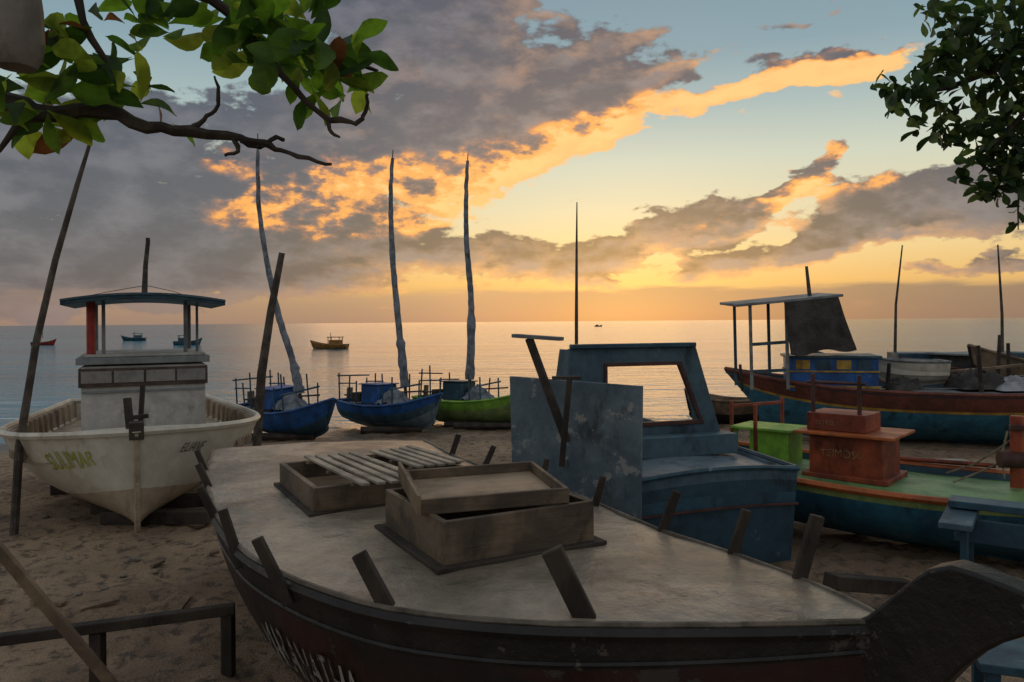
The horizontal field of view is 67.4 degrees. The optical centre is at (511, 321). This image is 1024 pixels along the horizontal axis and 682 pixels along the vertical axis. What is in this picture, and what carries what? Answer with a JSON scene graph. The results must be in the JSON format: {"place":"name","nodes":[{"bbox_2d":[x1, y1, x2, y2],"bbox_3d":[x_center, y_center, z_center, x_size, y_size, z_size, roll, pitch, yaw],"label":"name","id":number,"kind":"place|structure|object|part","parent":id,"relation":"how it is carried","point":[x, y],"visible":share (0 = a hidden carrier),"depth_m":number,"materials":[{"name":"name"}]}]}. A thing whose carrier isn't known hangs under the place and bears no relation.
{"place":"outdoors","nodes":[
{"label":"outdoors","id":0,"kind":"place"},
{"bbox_2d":[0,416,1023,681],"bbox_3d":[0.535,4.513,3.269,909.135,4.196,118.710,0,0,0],"label":"ground","id":1,"kind":"structure","parent":0,"point":[38,548],"depth_m":7.78,"materials":[{"name":"brown sand"}]},
{"bbox_2d":[30,599,66,606],"bbox_3d":[-4.134,2.498,6.849,0.327,0.045,0.068,0,0,12],"label":"wood scrap","id":2,"kind":"object","parent":1,"relation":"on","point":[59,603],"visible":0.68,"depth_m":6.82,"materials":[{"name":"brown wood"}]},
{"bbox_2d":[9,122,97,535],"bbox_3d":[-5.647,0.119,9.459,1.128,5.158,0.102,0,0,0],"label":"wooden pole","id":3,"kind":"object","parent":1,"relation":"on","point":[18,463],"visible":0.83,"depth_m":9.43,"materials":[{"name":"brown wood"}]},
{"bbox_2d":[0,540,118,681],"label":"loose plank","id":4,"kind":"object","parent":1,"relation":"on","point":[43,602],"visible":1,"depth_m":4.21,"materials":[{"name":"brown wood"}]},
{"bbox_2d":[79,597,119,611],"bbox_3d":[-3.649,2.504,6.796,0.318,0.045,0.067,0,0,-40],"label":"wood scrap","id":5,"kind":"object","parent":1,"relation":"on","point":[100,604],"visible":1,"depth_m":6.78,"materials":[{"name":"brown wood"}]},
{"bbox_2d":[101,586,109,590],"bbox_3d":[-3.872,2.545,7.312,0.076,0.052,0.081,0,0,28],"label":"beach stone","id":6,"kind":"object","parent":1,"relation":"on","point":[103,588],"visible":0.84,"depth_m":7.29,"materials":[{"name":"grey stone"}]},
{"bbox_2d":[0,602,235,681],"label":"timber rail","id":7,"kind":"object","parent":1,"relation":"on","point":[95,630],"visible":0.92,"depth_m":5.29,"materials":[{"name":"brown wood"}]},
{"bbox_2d":[50,482,201,495],"bbox_3d":[-5.731,2.455,11.750,2.285,0.160,0.200,0,0,-23],"label":"keel block","id":8,"kind":"object","parent":1,"relation":"on","point":[54,490],"depth_m":11.23,"materials":[{"name":"brown wood"}]},
{"bbox_2d":[0,238,260,532],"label":"motor boat","id":9,"kind":"object","parent":1,"relation":"on","point":[128,433],"visible":0.96,"depth_m":10.68,"materials":[{"name":"white wood"}]},
{"bbox_3d":[-5.968,0.802,11.028,0.390,0.170,0.020,0,0,-26],"label":"window","id":10,"kind":"part","parent":9,"relation":"part of","materials":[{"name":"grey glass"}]},
{"bbox_3d":[-5.590,0.799,11.210,0.390,0.170,0.020,0,0,-26],"label":"window","id":11,"kind":"part","parent":9,"relation":"part of","materials":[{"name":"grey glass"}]},
{"bbox_3d":[-5.211,0.796,11.392,0.390,0.170,0.020,0,0,-26],"label":"window","id":12,"kind":"part","parent":9,"relation":"part of","materials":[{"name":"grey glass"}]},
{"bbox_3d":[-4.833,0.793,11.574,0.390,0.170,0.020,0,0,-26],"label":"window","id":13,"kind":"part","parent":9,"relation":"part of","materials":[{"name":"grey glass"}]},
{"bbox_2d":[128,555,140,561],"bbox_3d":[-4.031,2.542,8.215,0.123,0.075,0.115,0,0,36],"label":"beach stone","id":14,"kind":"object","parent":1,"relation":"on","point":[134,558],"visible":1,"depth_m":8.18,"materials":[{"name":"grey stone"}]},
{"bbox_2d":[90,493,204,514],"bbox_3d":[-4.881,2.458,10.400,1.456,0.160,0.200,0,0,-16],"label":"keel block","id":15,"kind":"object","parent":1,"relation":"on","point":[191,500],"depth_m":10.41,"materials":[{"name":"brown wood"}]},
{"bbox_2d":[100,508,211,524],"bbox_3d":[-4.506,2.475,9.750,1.350,0.160,0.200,0,0,0],"label":"keel block","id":16,"kind":"object","parent":1,"relation":"on","point":[170,516],"depth_m":9.65,"materials":[{"name":"brown wood"}]},
{"bbox_2d":[150,559,164,567],"bbox_3d":[-3.713,2.535,8.047,0.050,0.044,0.157,0,0,24],"label":"wood scrap","id":17,"kind":"object","parent":1,"relation":"on","point":[157,563],"visible":1,"depth_m":8.03,"materials":[{"name":"brown wood"}]},
{"bbox_2d":[174,596,190,609],"bbox_3d":[-2.908,2.495,6.772,0.064,0.045,0.306,0,0,-6],"label":"wood scrap","id":18,"kind":"object","parent":1,"relation":"on","point":[183,602],"visible":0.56,"depth_m":6.78,"materials":[{"name":"wood"}]},
{"bbox_2d":[0,0,398,165],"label":"almond tree","id":19,"kind":"object","parent":1,"relation":"on","point":[294,53],"visible":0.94,"depth_m":3.54,"materials":[{"name":"green plant"}]},
{"bbox_2d":[0,0,45,72],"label":"hanging float","id":20,"kind":"object","parent":19,"relation":"hanging from","point":[22,38],"visible":1,"depth_m":3.04,"materials":[{"name":"plastic"}]},
{"bbox_2d":[209,550,219,555],"bbox_3d":[-3.265,2.533,8.420,0.107,0.044,0.050,0,0,-16],"label":"wood scrap","id":21,"kind":"object","parent":1,"relation":"on","point":[214,552],"visible":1,"depth_m":8.40,"materials":[{"name":"brown wood"}]},
{"bbox_2d":[252,252,284,445],"bbox_3d":[-5.360,0.714,16.901,0.764,4.470,0.202,0,0,0],"label":"wooden pole","id":22,"kind":"object","parent":1,"relation":"on","point":[261,383],"visible":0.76,"depth_m":16.83,"materials":[{"name":"wood"}]},
{"bbox_2d":[252,433,315,439],"bbox_3d":[-5.728,2.871,19.099,1.714,0.216,0.194,0,0,6],"label":"roller log","id":23,"kind":"object","parent":1,"relation":"on","point":[276,436],"visible":0.61,"depth_m":19.01,"materials":[{"name":"brown wood"}]},
{"bbox_2d":[232,133,336,437],"bbox_3d":[-5.802,-0.926,19.438,3.522,7.777,1.576,0,3,38],"label":"sailing boat","id":24,"kind":"object","parent":1,"relation":"on","point":[288,409],"visible":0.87,"depth_m":19.44,"materials":[{"name":"blue paint"}]},
{"bbox_2d":[336,151,443,429],"bbox_3d":[-3.235,-0.854,20.956,3.522,7.641,1.576,0,-1,35],"label":"sailing boat","id":25,"kind":"object","parent":1,"relation":"on","point":[378,403],"visible":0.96,"depth_m":20.81,"materials":[{"name":"blue paint"}]},
{"bbox_2d":[360,426,421,433],"bbox_3d":[-3.178,2.853,20.253,1.604,0.199,0.200,0,0,-4],"label":"roller log","id":26,"kind":"object","parent":1,"relation":"on","point":[383,429],"visible":1,"depth_m":20.18,"materials":[{"name":"brown wood"}]},
{"bbox_2d":[411,155,510,422],"bbox_3d":[-0.982,-0.910,21.928,3.682,7.743,1.676,0,-2,28],"label":"sailing boat","id":27,"kind":"object","parent":1,"relation":"on","point":[467,399],"visible":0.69,"depth_m":21.70,"materials":[{"name":"green paint"}]},
{"bbox_2d":[444,421,508,427],"bbox_3d":[-0.978,2.855,21.253,1.805,0.207,0.197,0,0,3],"label":"roller log","id":28,"kind":"object","parent":1,"relation":"on","point":[448,423],"visible":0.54,"depth_m":21.21,"materials":[{"name":"brown wood"}]},
{"bbox_2d":[453,423,510,429],"bbox_3d":[-0.728,2.838,20.802,1.714,0.198,0.195,0,0,6],"label":"roller log","id":29,"kind":"object","parent":1,"relation":"on","point":[469,426],"visible":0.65,"depth_m":20.74,"materials":[{"name":"brown wood"}]},
{"bbox_2d":[194,434,1023,681],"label":"fishing boat","id":30,"kind":"object","parent":1,"relation":"on","point":[351,596],"visible":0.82,"depth_m":3.51,"materials":[{"name":"white wood"}]},
{"bbox_2d":[274,454,461,516],"bbox_3d":[-1.049,1.198,5.870,1.280,0.180,1.160,0,0,-28],"label":"deck hatch","id":31,"kind":"object","parent":30,"relation":"on","point":[311,490],"visible":0.48,"depth_m":5.33,"materials":[{"name":"brown wood"}]},
{"bbox_2d":[304,451,405,486],"bbox_3d":[-1.112,1.060,5.560,0.460,0.041,1.610,0,-2,-28],"label":"slatted grating","id":32,"kind":"object","parent":31,"relation":"on","point":[379,478],"visible":0.81,"depth_m":5.46,"materials":[{"name":"grey wood"}]},
{"bbox_2d":[369,445,463,469],"bbox_3d":[-0.772,1.079,6.100,0.420,0.041,1.016,-2,0,-31],"label":"slatted grating","id":33,"kind":"object","parent":31,"relation":"on","point":[413,457],"visible":0.99,"depth_m":6.00,"materials":[{"name":"grey wood"}]},
{"bbox_2d":[374,487,606,573],"bbox_3d":[-0.156,1.149,4.547,1.040,0.245,1.000,0,0,-28],"label":"deck hatch","id":34,"kind":"object","parent":30,"relation":"on","point":[444,543],"visible":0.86,"depth_m":4.17,"materials":[{"name":"brown wood"}]},
{"bbox_2d":[398,461,568,515],"bbox_3d":[-0.190,0.951,4.540,0.880,0.140,0.822,-1,2,-14],"label":"hatch lid","id":35,"kind":"object","parent":34,"relation":"on","point":[445,490],"visible":1,"depth_m":4.55,"materials":[{"name":"brown wood"}]},
{"bbox_2d":[510,334,799,562],"bbox_3d":[0.829,1.303,9.760,3.047,2.383,5.379,0,0,-17],"label":"cabin boat","id":36,"kind":"object","parent":1,"relation":"on","point":[580,422],"visible":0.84,"depth_m":7.48,"materials":[{"name":"blue paint"}]},
{"bbox_2d":[575,202,577,343],"bbox_3d":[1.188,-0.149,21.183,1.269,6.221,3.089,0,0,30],"label":"mast","id":37,"kind":"object","parent":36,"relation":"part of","point":[576,294],"visible":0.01,"depth_m":20.97,"materials":[{"name":"blue paint"}]},
{"bbox_3d":[1.583,0.803,8.533,1.223,0.710,0.060,0,0,-17],"label":"window frame","id":38,"kind":"part","parent":36,"relation":"part of","materials":[{"name":"blue paint"}]},
{"bbox_2d":[684,388,758,423],"bbox_3d":[5.965,2.406,21.602,2.289,1.037,1.083,0,0,30],"label":"fishing boat","id":39,"kind":"object","parent":1,"relation":"on","point":[721,405],"visible":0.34,"depth_m":21.17,"materials":[{"name":"wood"}]},
{"bbox_2d":[823,571,909,594],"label":"timber beam","id":40,"kind":"structure","parent":1,"relation":"on","point":[849,582],"depth_m":6.40,"materials":[{"name":"brown wood"}]},
{"bbox_2d":[720,266,1023,443],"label":"cabin boat","id":41,"kind":"object","parent":1,"relation":"on","point":[815,322],"visible":0.81,"depth_m":16.84,"materials":[{"name":"teal paint"}]},
{"bbox_3d":[6.483,0.959,17.118,0.300,0.200,0.025,0,0,14],"label":"window","id":42,"kind":"part","parent":41,"relation":"part of","materials":[{"name":"yellow glass"}]},
{"bbox_3d":[6.895,0.956,17.015,0.300,0.200,0.025,0,0,14],"label":"window","id":43,"kind":"part","parent":41,"relation":"part of","materials":[{"name":"blue glass"}]},
{"bbox_3d":[7.308,0.953,16.912,0.300,0.200,0.025,0,0,14],"label":"window","id":44,"kind":"part","parent":41,"relation":"part of","materials":[{"name":"yellow glass"}]},
{"bbox_3d":[7.720,0.949,16.810,0.300,0.200,0.025,0,0,14],"label":"window","id":45,"kind":"part","parent":41,"relation":"part of","materials":[{"name":"blue glass"}]},
{"bbox_2d":[885,363,890,389],"bbox_3d":[8.424,1.234,17.203,0.126,0.606,0.095,0,0,0],"label":"mooring post","id":46,"kind":"object","parent":41,"relation":"on","point":[888,374],"visible":0.78,"depth_m":17.17,"materials":[{"name":"wood"}]},
{"bbox_2d":[881,376,925,389],"bbox_3d":[8.611,1.332,16.900,0.700,0.302,0.700,0,0,0],"label":"tarpaulin","id":47,"kind":"object","parent":41,"relation":"on","point":[901,383],"visible":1,"depth_m":16.68,"materials":[{"name":"grey fabric"}]},
{"bbox_2d":[879,358,951,384],"bbox_3d":[9.202,1.135,17.912,1.677,0.689,1.105,0,0,12],"label":"dinghy","id":48,"kind":"object","parent":41,"relation":"on","point":[929,371],"visible":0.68,"depth_m":17.49,"materials":[{"name":"white paint"}]},
{"bbox_2d":[950,367,982,372],"bbox_3d":[10.309,1.159,17.950,1.408,0.170,0.120,0,0,4],"label":"deck plank","id":49,"kind":"object","parent":41,"relation":"on","point":[958,370],"visible":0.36,"depth_m":17.89,"materials":[{"name":"wood"}]},
{"bbox_2d":[942,367,1005,389],"bbox_3d":[10.510,1.262,17.300,1.200,0.451,1.000,0,0,0],"label":"tarpaulin","id":50,"kind":"object","parent":41,"relation":"on","point":[968,379],"visible":0.84,"depth_m":17.00,"materials":[{"name":"grey fabric"}]},
{"bbox_2d":[976,345,983,391],"bbox_3d":[10.180,1.020,16.703,0.154,1.006,0.095,0,0,0],"label":"mooring post","id":51,"kind":"object","parent":41,"relation":"on","point":[980,372],"visible":1,"depth_m":16.67,"materials":[{"name":"wood"}]},
{"bbox_2d":[965,364,1023,370],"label":"deck plank","id":52,"kind":"object","parent":41,"relation":"on","point":[1002,366],"visible":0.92,"depth_m":17.48,"materials":[{"name":"brown wood"}]},
{"bbox_2d":[996,335,1001,373],"bbox_3d":[11.336,0.911,17.902,0.155,1.205,0.095,0,0,0],"label":"mooring post","id":53,"kind":"object","parent":41,"relation":"on","point":[998,357],"visible":0.65,"depth_m":17.87,"materials":[{"name":"wood"}]},
{"bbox_2d":[1006,343,1010,376],"bbox_3d":[11.707,1.008,18.102,0.100,1.001,0.095,0,0,0],"label":"mooring post","id":54,"kind":"object","parent":41,"relation":"on","point":[1008,362],"visible":0.65,"depth_m":18.07,"materials":[{"name":"wood"}]},
{"bbox_2d":[995,375,1023,390],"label":"tarpaulin","id":55,"kind":"object","parent":41,"relation":"on","point":[1014,383],"visible":0.7,"depth_m":16.67,"materials":[{"name":"white fabric"}]},
{"bbox_2d":[814,245,932,379],"bbox_3d":[10.998,0.348,22.001,5.289,5.073,1.986,0,0,10],"label":"fishing boat","id":56,"kind":"object","parent":1,"relation":"on","point":[912,355],"visible":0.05,"depth_m":21.97,"materials":[{"name":"blue paint"}]},
{"bbox_2d":[730,373,1023,561],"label":"fishing boat","id":57,"kind":"object","parent":1,"relation":"on","point":[857,473],"visible":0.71,"depth_m":8.49,"materials":[{"name":"teal paint"}]},
{"bbox_2d":[870,0,1023,233],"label":"almond tree","id":58,"kind":"object","parent":1,"relation":"on","point":[1007,65],"visible":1,"depth_m":6.95,"materials":[{"name":"green plant"}]},
{"bbox_2d":[902,245,1020,381],"bbox_3d":[13.199,0.381,20.998,6.589,4.972,2.287,0,0,-20],"label":"fishing boat","id":59,"kind":"object","parent":1,"relation":"on","point":[960,360],"visible":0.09,"depth_m":20.86,"materials":[{"name":"blue paint"}]},
{"bbox_2d":[938,495,1023,561],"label":"trestle bench","id":60,"kind":"object","parent":1,"relation":"on","point":[959,516],"visible":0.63,"depth_m":6.47,"materials":[{"name":"blue paint"}]},
{"bbox_2d":[967,344,1023,376],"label":"fishing boat","id":61,"kind":"object","parent":1,"relation":"on","point":[988,357],"visible":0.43,"depth_m":18.90,"materials":[{"name":"blue paint"}]},
{"bbox_2d":[0,318,1023,446],"bbox_3d":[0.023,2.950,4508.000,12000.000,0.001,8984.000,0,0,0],"label":"sea","id":62,"kind":"structure","parent":0,"point":[234,350],"depth_m":82.45,"materials":[{"name":"liquid"}]},
{"bbox_2d":[30,333,56,344],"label":"moored boat","id":63,"kind":"object","parent":62,"relation":"on","point":[50,342],"visible":0.58,"depth_m":113.81,"materials":[{"name":"red paint"}]},
{"bbox_2d":[121,333,146,340],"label":"moored boat","id":64,"kind":"object","parent":62,"relation":"on","point":[135,338],"visible":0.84,"depth_m":139.63,"materials":[{"name":"blue paint"}]},
{"bbox_2d":[173,335,201,344],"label":"moored boat","id":65,"kind":"object","parent":62,"relation":"on","point":[180,341],"visible":0.61,"depth_m":108.46,"materials":[{"name":"blue paint"}]},
{"bbox_2d":[310,333,348,348],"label":"moored boat","id":66,"kind":"object","parent":62,"relation":"on","point":[335,344],"visible":0.91,"depth_m":87.42,"materials":[{"name":"paint"}]},
{"bbox_2d":[0,0,1023,325],"label":"sky","id":67,"kind":"structure","parent":0,"point":[709,153],"materials":[{"name":"multicoloured"}]},
{"bbox_2d":[971,639,1023,681],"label":"plank platform","id":68,"kind":"structure","parent":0,"point":[997,662],"depth_m":4.21,"materials":[{"name":"blue paint"}]},
{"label":"stacked board","id":69,"kind":"object","parent":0,"visible":0},
{"bbox_2d":[945,459,968,460],"bbox_3d":[6.816,2.233,12.296,0.970,0.080,0.160,0,0,-6],"label":"stacked board","id":70,"kind":"object","parent":69,"relation":"on","point":[958,459],"visible":0.24,"depth_m":12.32,"materials":[{"name":"grey wood"}]}
]}

